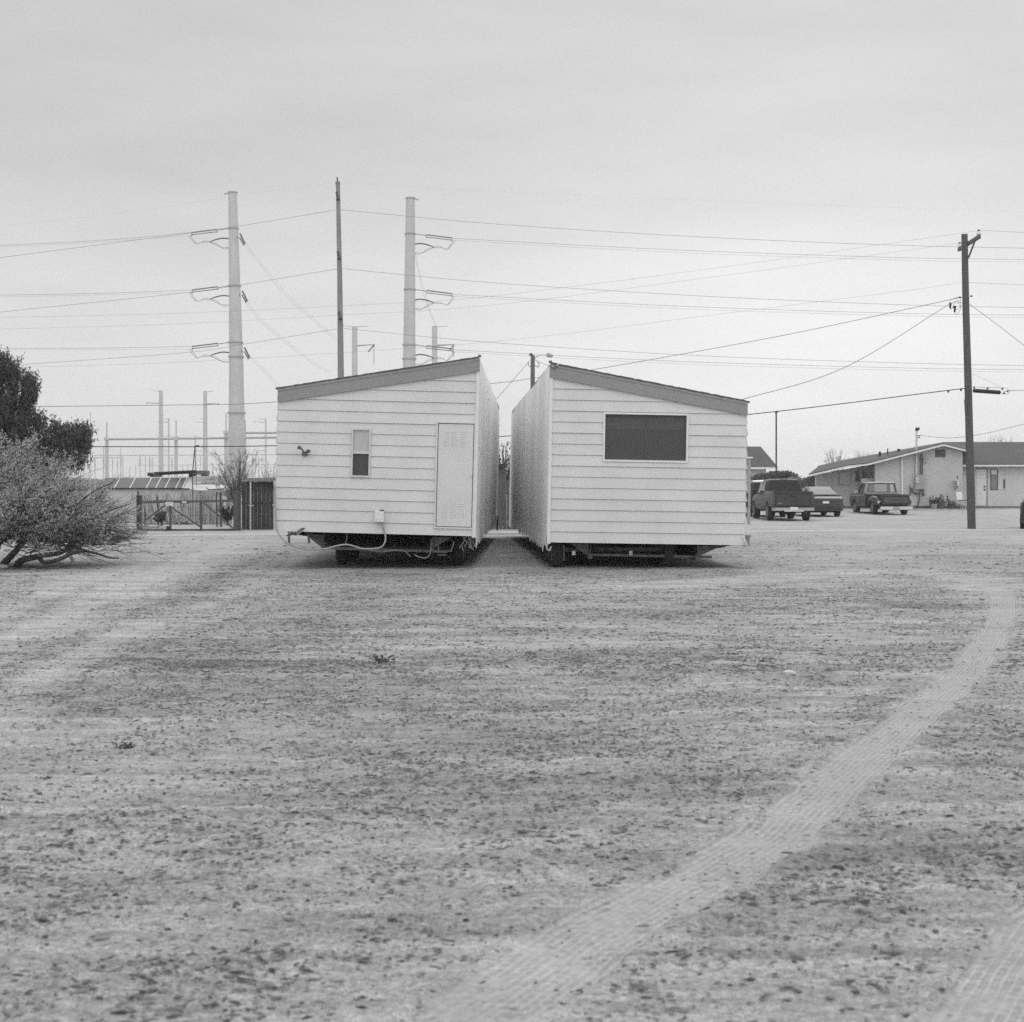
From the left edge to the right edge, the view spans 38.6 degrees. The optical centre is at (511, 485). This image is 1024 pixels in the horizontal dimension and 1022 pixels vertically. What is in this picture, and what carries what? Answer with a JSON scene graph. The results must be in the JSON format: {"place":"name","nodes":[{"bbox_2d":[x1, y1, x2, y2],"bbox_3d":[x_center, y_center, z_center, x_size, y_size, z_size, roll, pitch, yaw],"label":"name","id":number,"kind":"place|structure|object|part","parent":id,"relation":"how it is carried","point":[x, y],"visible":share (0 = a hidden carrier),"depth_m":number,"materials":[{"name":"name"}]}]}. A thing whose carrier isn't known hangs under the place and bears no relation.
{"place":"outdoors","nodes":[
{"label":"outdoors","id":0,"kind":"place"},
{"bbox_2d":[142,525,165,528],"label":"fallen sticks","id":1,"kind":"object","parent":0,"point":[158,526],"visible":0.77,"depth_m":51.47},
{"bbox_2d":[154,470,209,476],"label":"roof beam","id":2,"kind":"structure","parent":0,"point":[189,472],"depth_m":67.04,"materials":[{"name":"metal"}]},
{"bbox_2d":[173,521,198,524],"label":"fallen sticks","id":3,"kind":"object","parent":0,"point":[186,522],"visible":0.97,"depth_m":56.98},
{"bbox_2d":[0,491,1023,1021],"bbox_3d":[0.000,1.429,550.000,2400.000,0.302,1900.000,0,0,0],"label":"ground","id":4,"kind":"structure","parent":0,"point":[866,759],"depth_m":7.49,"materials":[{"name":"soil"}]},
{"bbox_2d":[0,564,8,568],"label":"stone","id":5,"kind":"object","parent":4,"relation":"on","point":[3,565],"visible":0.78,"depth_m":27.17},
{"bbox_2d":[0,345,97,484],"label":"dense tree","id":6,"kind":"object","parent":4,"relation":"on","point":[20,417],"visible":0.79,"depth_m":42.72,"materials":[{"name":"black plant"}]},
{"bbox_2d":[0,426,168,568],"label":"mesquite shrub","id":7,"kind":"object","parent":4,"relation":"on","point":[41,510],"visible":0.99,"depth_m":27.43,"materials":[{"name":"grey plant"}]},
{"bbox_2d":[104,738,143,749],"bbox_3d":[-2.263,1.519,8.565,0.216,0.080,0.142,0,0,-33],"label":"ground weed","id":8,"kind":"object","parent":4,"relation":"on","point":[129,745],"visible":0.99,"depth_m":8.56,"materials":[{"name":"grey plant"}]},
{"bbox_2d":[136,491,142,530],"bbox_3d":[-12.658,0.917,49.661,0.190,1.446,0.268,0,0,0],"label":"gate post","id":9,"kind":"object","parent":4,"relation":"on","point":[138,502],"visible":0.64,"depth_m":49.62,"materials":[{"name":"metal"}]},
{"bbox_2d":[13,476,272,491],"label":"distant brush","id":10,"kind":"object","parent":4,"relation":"on","point":[93,481],"visible":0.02,"depth_m":304.64,"materials":[{"name":"grey plant"}]},
{"bbox_2d":[146,390,163,476],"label":"transmission pole","id":11,"kind":"object","parent":4,"relation":"on","point":[161,459],"visible":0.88,"depth_m":349.57,"materials":[{"name":"metal"}]},
{"bbox_2d":[100,477,213,519],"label":"shed","id":12,"kind":"structure","parent":4,"relation":"on","point":[170,485],"depth_m":66.01,"materials":[{"name":"metal"}]},
{"bbox_2d":[157,496,158,524],"bbox_3d":[-13.070,0.999,54.000,0.060,1.182,0.044,0,0,0],"label":"fence stake","id":13,"kind":"object","parent":4,"relation":"on","point":[157,513],"visible":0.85,"depth_m":53.98,"materials":[{"name":"wood"}]},
{"bbox_2d":[153,509,167,525],"bbox_3d":[-13.182,1.239,54.932,0.715,0.711,0.526,0,0,17],"label":"dead bush","id":14,"kind":"object","parent":4,"relation":"on","point":[162,516],"visible":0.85,"depth_m":54.92,"materials":[{"name":"black plant"}]},
{"bbox_2d":[156,419,169,476],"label":"transmission pole","id":15,"kind":"object","parent":4,"relation":"on","point":[168,447],"visible":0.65,"depth_m":419.79,"materials":[{"name":"metal"}]},
{"bbox_2d":[131,490,232,524],"bbox_3d":[-13.059,0.868,57.716,4.108,1.395,0.847,0,0,0],"label":"stick fence","id":16,"kind":"object","parent":4,"relation":"on","point":[175,517],"visible":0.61,"depth_m":57.97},
{"bbox_2d":[90,412,276,491],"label":"bus rack","id":17,"kind":"object","parent":4,"relation":"on","point":[145,465],"visible":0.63,"depth_m":284.93,"materials":[{"name":"metal"}]},
{"bbox_2d":[104,413,276,476],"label":"substation gantry","id":18,"kind":"object","parent":4,"relation":"on","point":[175,439],"visible":0.7,"depth_m":259.68,"materials":[{"name":"metal"}]},
{"bbox_2d":[192,445,198,519],"bbox_3d":[-13.818,-0.111,64.239,0.299,3.302,0.738,0,0,0],"label":"antenna mast","id":19,"kind":"object","parent":4,"relation":"on","point":[192,478],"visible":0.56,"depth_m":63.88,"materials":[{"name":"metal"}]},
{"bbox_2d":[194,435,197,473],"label":"transmission pole","id":20,"kind":"object","parent":4,"relation":"on","point":[194,457],"visible":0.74,"depth_m":419.80,"materials":[{"name":"metal"}]},
{"bbox_2d":[203,391,218,470],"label":"transmission pole","id":21,"kind":"object","parent":4,"relation":"on","point":[205,457],"visible":0.82,"depth_m":349.58,"materials":[{"name":"metal"}]},
{"bbox_2d":[193,476,237,517],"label":"tarp shelter","id":22,"kind":"object","parent":4,"relation":"on","point":[209,487],"visible":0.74,"depth_m":65.20,"materials":[{"name":"fabric"}]},
{"bbox_2d":[216,492,217,526],"bbox_3d":[-10.893,0.916,54.000,0.060,1.348,0.044,0,0,0],"label":"fence stake","id":23,"kind":"object","parent":4,"relation":"on","point":[216,512],"visible":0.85,"depth_m":53.98,"materials":[{"name":"wood"}]},
{"bbox_2d":[189,191,249,498],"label":"transmission pole","id":24,"kind":"object","parent":4,"relation":"on","point":[236,429],"visible":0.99,"depth_m":139.51,"materials":[{"name":"metal"}]},
{"bbox_2d":[0,233,182,245],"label":"power line","id":25,"kind":"object","parent":24,"relation":"attached to","point":[95,240],"visible":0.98,"depth_m":139.99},
{"bbox_2d":[0,346,190,348],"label":"power line","id":26,"kind":"object","parent":24,"relation":"attached to","point":[33,348],"visible":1,"depth_m":139.99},
{"bbox_2d":[9,235,186,246],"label":"power line","id":27,"kind":"object","parent":24,"relation":"attached to","point":[92,242],"visible":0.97,"depth_m":139.99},
{"bbox_2d":[11,292,190,296],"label":"power line","id":28,"kind":"object","parent":24,"relation":"attached to","point":[78,295],"visible":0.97,"depth_m":139.99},
{"bbox_2d":[32,290,181,294],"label":"power line","id":29,"kind":"object","parent":24,"relation":"attached to","point":[99,293],"visible":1,"depth_m":139.99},
{"bbox_2d":[103,349,135,349],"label":"power line","id":30,"kind":"object","parent":24,"relation":"attached to","point":[119,349],"visible":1,"depth_m":139.99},
{"bbox_2d":[246,247,335,339],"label":"power line","id":31,"kind":"object","parent":24,"relation":"attached to","point":[287,297],"visible":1,"depth_m":158.50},
{"bbox_2d":[220,492,221,526],"bbox_3d":[-10.749,0.916,54.000,0.075,1.348,0.055,0,0,0],"label":"fence stake","id":32,"kind":"object","parent":4,"relation":"on","point":[220,510],"visible":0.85,"depth_m":53.97,"materials":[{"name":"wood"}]},
{"bbox_2d":[218,502,232,524],"bbox_3d":[-10.997,1.119,56.438,0.867,0.951,1.062,0,0,0],"label":"dry bush","id":33,"kind":"object","parent":4,"relation":"on","point":[227,516],"visible":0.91,"depth_m":56.41,"materials":[{"name":"black plant"}]},
{"bbox_2d":[204,443,263,499],"bbox_3d":[-10.655,-0.079,55.674,2.381,3.347,2.634,0,0,-13],"label":"bush","id":34,"kind":"object","parent":4,"relation":"on","point":[232,487],"visible":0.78,"depth_m":55.89,"materials":[{"name":"grey plant"}]},
{"bbox_2d":[233,493,239,530],"bbox_3d":[-9.367,0.944,49.700,0.190,1.392,0.190,0,0,0],"label":"gate post","id":35,"kind":"object","parent":4,"relation":"on","point":[236,512],"visible":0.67,"depth_m":49.62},
{"bbox_2d":[141,499,233,530],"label":"farm gate","id":36,"kind":"structure","parent":35,"relation":"attached to","point":[169,504],"depth_m":49.53,"materials":[{"name":"grey metal"}]},
{"bbox_2d":[239,494,240,530],"bbox_3d":[-9.241,0.958,49.700,0.078,1.364,0.078,0,0,0],"label":"gate post","id":37,"kind":"object","parent":4,"relation":"on","point":[239,512],"visible":0.67,"depth_m":49.66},
{"bbox_2d":[242,478,275,529],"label":"plank shed","id":38,"kind":"structure","parent":4,"relation":"on","point":[252,503],"depth_m":51.01,"materials":[{"name":"black wood"}]},
{"bbox_2d":[256,419,266,476],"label":"transmission pole","id":39,"kind":"object","parent":4,"relation":"on","point":[265,422],"visible":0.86,"depth_m":419.85,"materials":[{"name":"metal"}]},
{"bbox_2d":[257,460,275,482],"bbox_3d":[-9.620,0.285,58.039,1.037,2.611,0.803,0,0,0],"label":"weed bush","id":40,"kind":"object","parent":4,"relation":"on","point":[268,476],"visible":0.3,"depth_m":57.99,"materials":[{"name":"grey plant"}]},
{"bbox_2d":[335,177,343,377],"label":"transmission pole","id":41,"kind":"object","parent":4,"relation":"on","point":[339,307],"visible":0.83,"depth_m":111.83,"materials":[{"name":"grey metal"}]},
{"bbox_2d":[0,210,332,257],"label":"power line","id":42,"kind":"object","parent":41,"relation":"attached to","point":[164,236],"visible":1,"depth_m":122.87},
{"bbox_2d":[4,269,333,311],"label":"power line","id":43,"kind":"object","parent":41,"relation":"attached to","point":[169,294],"visible":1,"depth_m":122.56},
{"bbox_2d":[20,329,333,364],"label":"power line","id":44,"kind":"object","parent":41,"relation":"attached to","point":[176,353],"visible":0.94,"depth_m":122.24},
{"bbox_2d":[348,210,998,247],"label":"power line","id":45,"kind":"object","parent":41,"relation":"attached to","point":[676,235],"visible":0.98,"depth_m":119.52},
{"bbox_2d":[342,182,1017,211],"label":"power line","id":46,"kind":"object","parent":41,"relation":"attached to","point":[676,199],"visible":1,"depth_m":124.10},
{"bbox_2d":[344,328,1023,365],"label":"power line","id":47,"kind":"object","parent":41,"relation":"attached to","point":[677,354],"visible":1,"depth_m":119.54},
{"bbox_2d":[349,269,1023,307],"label":"power line","id":48,"kind":"object","parent":41,"relation":"attached to","point":[674,294],"visible":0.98,"depth_m":119.46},
{"bbox_2d":[343,325,374,375],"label":"transmission pole","id":49,"kind":"object","parent":4,"relation":"on","point":[354,355],"visible":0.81,"depth_m":204.72,"materials":[{"name":"metal"}]},
{"bbox_2d":[362,653,396,663],"bbox_3d":[-1.145,1.510,12.722,0.317,0.098,0.190,0,0,22],"label":"ground weed","id":50,"kind":"object","parent":4,"relation":"on","point":[379,660],"visible":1,"depth_m":12.72,"materials":[{"name":"grey plant"}]},
{"bbox_2d":[273,355,498,565],"bbox_3d":[-2.367,-0.437,35.125,3.827,4.027,16.699,1,0,1],"label":"mobile home","id":51,"kind":"object","parent":4,"relation":"on","point":[406,459],"visible":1,"depth_m":26.97,"materials":[{"name":"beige"}]},
{"bbox_2d":[350,428,370,477],"bbox_3d":[-2.786,-0.601,26.980,0.363,0.905,0.069,1,0,1],"label":"window","id":52,"kind":"structure","parent":51,"relation":"in","point":[360,437],"depth_m":26.97,"materials":[{"name":"glass"}]},
{"bbox_2d":[434,421,475,528],"bbox_3d":[-1.047,-0.187,26.949,0.730,1.971,0.085,1,0,1],"label":"door","id":53,"kind":"structure","parent":51,"relation":"in","point":[454,443],"depth_m":26.93,"materials":[{"name":"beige"}]},
{"bbox_2d":[402,197,454,367],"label":"transmission pole","id":54,"kind":"object","parent":4,"relation":"on","point":[409,345],"visible":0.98,"depth_m":139.58,"materials":[{"name":"metal"}]},
{"bbox_2d":[453,294,975,314],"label":"power line","id":55,"kind":"object","parent":54,"relation":"attached to","point":[718,307],"visible":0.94,"depth_m":139.99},
{"bbox_2d":[464,352,981,371],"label":"power line","id":56,"kind":"object","parent":54,"relation":"attached to","point":[724,365],"visible":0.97,"depth_m":139.99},
{"bbox_2d":[454,240,995,261],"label":"power line","id":57,"kind":"object","parent":54,"relation":"attached to","point":[753,255],"visible":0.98,"depth_m":139.99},
{"bbox_2d":[453,238,1023,259],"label":"power line","id":58,"kind":"object","parent":54,"relation":"attached to","point":[718,251],"visible":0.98,"depth_m":139.99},
{"bbox_2d":[453,296,1023,317],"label":"power line","id":59,"kind":"object","parent":54,"relation":"attached to","point":[753,311],"visible":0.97,"depth_m":139.99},
{"bbox_2d":[463,350,1023,369],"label":"power line","id":60,"kind":"object","parent":54,"relation":"attached to","point":[765,364],"visible":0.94,"depth_m":139.99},
{"bbox_2d":[432,326,453,362],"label":"transmission pole","id":61,"kind":"object","parent":4,"relation":"on","point":[434,341],"visible":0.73,"depth_m":204.73,"materials":[{"name":"metal"}]},
{"bbox_2d":[498,464,505,525],"bbox_3d":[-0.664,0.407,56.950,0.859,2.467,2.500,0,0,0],"label":"post","id":62,"kind":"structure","parent":4,"relation":"on","point":[501,472],"depth_m":56.00,"materials":[{"name":"grey wood"}]},
{"bbox_2d":[491,480,516,528],"bbox_3d":[-0.361,0.701,51.561,3.034,1.778,0.118,0,0,0],"label":"plank fence","id":63,"kind":"object","parent":4,"relation":"on","point":[506,495],"visible":0.12,"depth_m":51.51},
{"bbox_2d":[499,441,509,480],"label":"leafy tree","id":64,"kind":"object","parent":4,"relation":"on","point":[506,465],"visible":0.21,"depth_m":65.94,"materials":[{"name":"grey plant"}]},
{"bbox_2d":[0,535,1023,1021],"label":"dirt clods","id":65,"kind":"object","parent":4,"relation":"on","point":[166,665],"visible":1,"depth_m":8.36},
{"bbox_2d":[17,529,1023,537],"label":"kerb","id":66,"kind":"structure","parent":4,"relation":"on","point":[521,533],"depth_m":48.00,"materials":[{"name":"concrete"}]},
{"bbox_2d":[528,353,552,387],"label":"utility pole","id":67,"kind":"object","parent":4,"relation":"on","point":[532,366],"visible":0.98,"depth_m":74.91,"materials":[{"name":"grey wood"}]},
{"bbox_2d":[37,378,529,406],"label":"power line","id":68,"kind":"object","parent":67,"relation":"attached to","point":[206,404],"visible":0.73,"depth_m":65.90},
{"bbox_2d":[509,361,750,566],"bbox_3d":[2.207,-0.341,35.664,3.876,3.848,17.515,1,0,-2],"label":"mobile home","id":69,"kind":"object","parent":4,"relation":"on","point":[652,472],"visible":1,"depth_m":27.04,"materials":[{"name":"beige"}]},
{"bbox_2d":[602,412,688,462],"bbox_3d":[2.467,-0.885,27.030,1.581,0.910,0.079,1,0,-2],"label":"window","id":70,"kind":"structure","parent":69,"relation":"in","point":[627,436],"depth_m":27.04,"materials":[{"name":"glass"}]},
{"bbox_2d":[746,457,752,523],"bbox_3d":[9.382,0.254,58.000,0.304,2.772,0.200,0,0,0],"label":"fence post","id":71,"kind":"object","parent":4,"relation":"on","point":[748,502],"visible":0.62,"depth_m":57.95,"materials":[{"name":"white paint"}]},
{"bbox_2d":[746,446,777,480],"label":"house","id":72,"kind":"structure","parent":4,"relation":"on","point":[761,461],"depth_m":111.10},
{"bbox_2d":[746,480,785,516],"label":"parked van","id":73,"kind":"object","parent":4,"relation":"on","point":[755,484],"visible":0.15,"depth_m":70.70,"materials":[{"name":"black paint"}]},
{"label":"rear window","id":74,"kind":"part","parent":73,"relation":"part of","materials":[{"name":"black glass"}]},
{"bbox_2d":[751,657,780,661],"bbox_3d":[2.194,1.514,12.676,0.284,0.071,0.142,0,0,0],"label":"ground weed","id":75,"kind":"object","parent":4,"relation":"on","point":[763,659],"visible":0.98,"depth_m":12.66,"materials":[{"name":"grey plant"}]},
{"bbox_2d":[751,470,801,480],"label":"hedge","id":76,"kind":"object","parent":4,"relation":"on","point":[771,475],"visible":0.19,"depth_m":91.13,"materials":[{"name":"grey plant"}]},
{"bbox_2d":[775,412,777,478],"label":"cable post","id":77,"kind":"object","parent":4,"relation":"on","point":[776,445],"visible":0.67,"depth_m":87.96,"materials":[{"name":"metal"}]},
{"bbox_2d":[751,479,814,519],"bbox_3d":[12.230,0.625,66.335,2.320,1.860,5.730,0,0,0],"label":"pickup truck","id":78,"kind":"object","parent":4,"relation":"on","point":[789,498],"visible":1,"depth_m":64.64,"materials":[{"name":"paint"}]},
{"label":"side window","id":79,"kind":"part","parent":78,"relation":"part of","materials":[{"name":"grey glass"}]},
{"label":"rear window","id":80,"kind":"part","parent":78,"relation":"part of","materials":[{"name":"black glass"}]},
{"bbox_2d":[782,670,796,675],"bbox_3d":[2.252,1.526,11.878,0.116,0.053,0.082,0,0,0],"label":"stone","id":81,"kind":"object","parent":4,"relation":"on","point":[788,672],"visible":0.98,"depth_m":11.85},
{"bbox_2d":[780,476,814,487],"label":"hedge","id":82,"kind":"object","parent":4,"relation":"on","point":[803,481],"visible":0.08,"depth_m":88.42,"materials":[{"name":"grey plant"}]},
{"bbox_2d":[795,486,843,515],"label":"sedan car","id":83,"kind":"object","parent":4,"relation":"on","point":[828,500],"visible":0.5,"depth_m":71.81,"materials":[{"name":"grey paint"}]},
{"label":"rear window","id":84,"kind":"part","parent":83,"relation":"part of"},
{"bbox_2d":[824,450,845,471],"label":"bare tree","id":85,"kind":"object","parent":4,"relation":"on","point":[836,457],"visible":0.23,"depth_m":134.72,"materials":[{"name":"grey plant"}]},
{"bbox_2d":[849,482,912,514],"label":"pickup truck","id":86,"kind":"object","parent":4,"relation":"on","point":[886,502],"visible":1,"depth_m":76.75,"materials":[{"name":"paint"}]},
{"bbox_2d":[807,442,1023,507],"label":"white house","id":87,"kind":"structure","parent":4,"relation":"on","point":[999,473],"depth_m":86.46,"materials":[{"name":"paint"}]},
{"bbox_2d":[838,471,850,484],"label":"window","id":88,"kind":"structure","parent":87,"relation":"in","point":[844,477],"depth_m":86.59,"materials":[{"name":"glass"}]},
{"bbox_2d":[909,427,927,506],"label":"service mast","id":89,"kind":"object","parent":87,"relation":"attached to","point":[919,481],"visible":0.95,"depth_m":84.83,"materials":[{"name":"metal"}]},
{"bbox_2d":[920,424,1022,437],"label":"power line","id":90,"kind":"object","parent":89,"relation":"attached to","point":[973,435],"visible":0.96,"depth_m":74.67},
{"bbox_2d":[953,476,958,489],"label":"electric meter","id":91,"kind":"object","parent":87,"relation":"attached to","point":[956,483],"depth_m":84.58,"materials":[{"name":"metal"}]},
{"bbox_2d":[976,469,987,504],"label":"door","id":92,"kind":"structure","parent":87,"relation":"in","point":[981,474],"depth_m":86.46,"materials":[{"name":"white paint"}]},
{"bbox_2d":[990,469,997,489],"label":"window","id":93,"kind":"structure","parent":87,"relation":"in","point":[993,472],"depth_m":86.48,"materials":[{"name":"glass"}]},
{"bbox_2d":[998,471,1005,488],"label":"window","id":94,"kind":"structure","parent":87,"relation":"in","point":[1001,474],"depth_m":86.48,"materials":[{"name":"glass"}]},
{"bbox_2d":[929,496,937,508],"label":"potted plant","id":95,"kind":"object","parent":4,"relation":"on","point":[934,504],"visible":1,"depth_m":84.19,"materials":[{"name":"grey plant"}]},
{"bbox_2d":[932,494,949,508],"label":"potted plant","id":96,"kind":"object","parent":4,"relation":"on","point":[941,504],"visible":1,"depth_m":84.12,"materials":[{"name":"grey plant"}]},
{"bbox_2d":[946,497,960,508],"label":"potted plant","id":97,"kind":"object","parent":4,"relation":"on","point":[951,505],"visible":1,"depth_m":84.21,"materials":[{"name":"grey plant"}]},
{"bbox_2d":[953,505,963,508],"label":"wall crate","id":98,"kind":"object","parent":4,"relation":"on","point":[956,506],"depth_m":84.30,"materials":[{"name":"wood"}]},
{"bbox_2d":[956,492,966,508],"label":"garden chair","id":99,"kind":"object","parent":4,"relation":"on","point":[959,496],"visible":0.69,"depth_m":84.32,"materials":[{"name":"white paint"}]},
{"bbox_2d":[949,230,980,528],"bbox_3d":[15.992,-3.542,52.000,0.994,10.772,3.210,0,0,0],"label":"utility pole","id":100,"kind":"object","parent":4,"relation":"on","point":[963,244],"visible":0.98,"depth_m":51.89,"materials":[{"name":"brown wood"}]},
{"bbox_2d":[18,243,955,328],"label":"power line","id":101,"kind":"object","parent":100,"relation":"attached to","point":[477,306],"visible":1,"depth_m":91.25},
{"bbox_2d":[44,282,960,366],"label":"power line","id":102,"kind":"object","parent":100,"relation":"attached to","point":[493,341],"visible":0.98,"depth_m":90.17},
{"bbox_2d":[43,231,972,316],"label":"power line","id":103,"kind":"object","parent":100,"relation":"attached to","point":[488,296],"visible":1,"depth_m":88.10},
{"bbox_2d":[93,388,964,446],"bbox_3d":[-2.511,-2.403,51.998,37.207,2.128,0.029,0,0,0],"label":"power line","id":104,"kind":"object","parent":100,"relation":"attached to","point":[510,435],"visible":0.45,"depth_m":51.99,"materials":[{"name":"black rubber"}]},
{"bbox_2d":[537,297,961,377],"bbox_3d":[9.468,-6.119,63.970,2.042,1.261,27.530,0,0,-33],"label":"power line","id":105,"kind":"object","parent":100,"relation":"attached to","point":[773,337],"visible":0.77,"depth_m":62.80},
{"bbox_2d":[744,301,960,398],"bbox_3d":[11.545,-4.569,47.884,12.071,3.981,0.364,0,0,-42],"label":"power line","id":106,"kind":"object","parent":100,"relation":"attached to","point":[858,360],"visible":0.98,"depth_m":47.37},
{"bbox_2d":[969,304,1023,345],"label":"stay wire","id":107,"kind":"object","parent":100,"relation":"attached to","point":[997,324],"visible":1,"depth_m":49.91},
{"bbox_2d":[1020,499,1023,528],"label":"sedan car","id":108,"kind":"object","parent":4,"relation":"on","point":[1022,515],"visible":0.98,"depth_m":50.01,"materials":[{"name":"black paint"}]},
{"bbox_2d":[0,0,1023,485],"label":"sky","id":109,"kind":"structure","parent":0,"point":[108,108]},
{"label":"power line","id":110,"kind":"object","parent":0,"visible":0},
{"bbox_2d":[973,387,1009,393],"bbox_3d":[16.918,-3.347,51.600,1.328,0.277,0.144,0,0,0],"label":"splice case","id":111,"kind":"object","parent":110,"relation":"hanging from","point":[986,391],"visible":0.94,"depth_m":51.55,"materials":[{"name":"plastic"}]}
]}

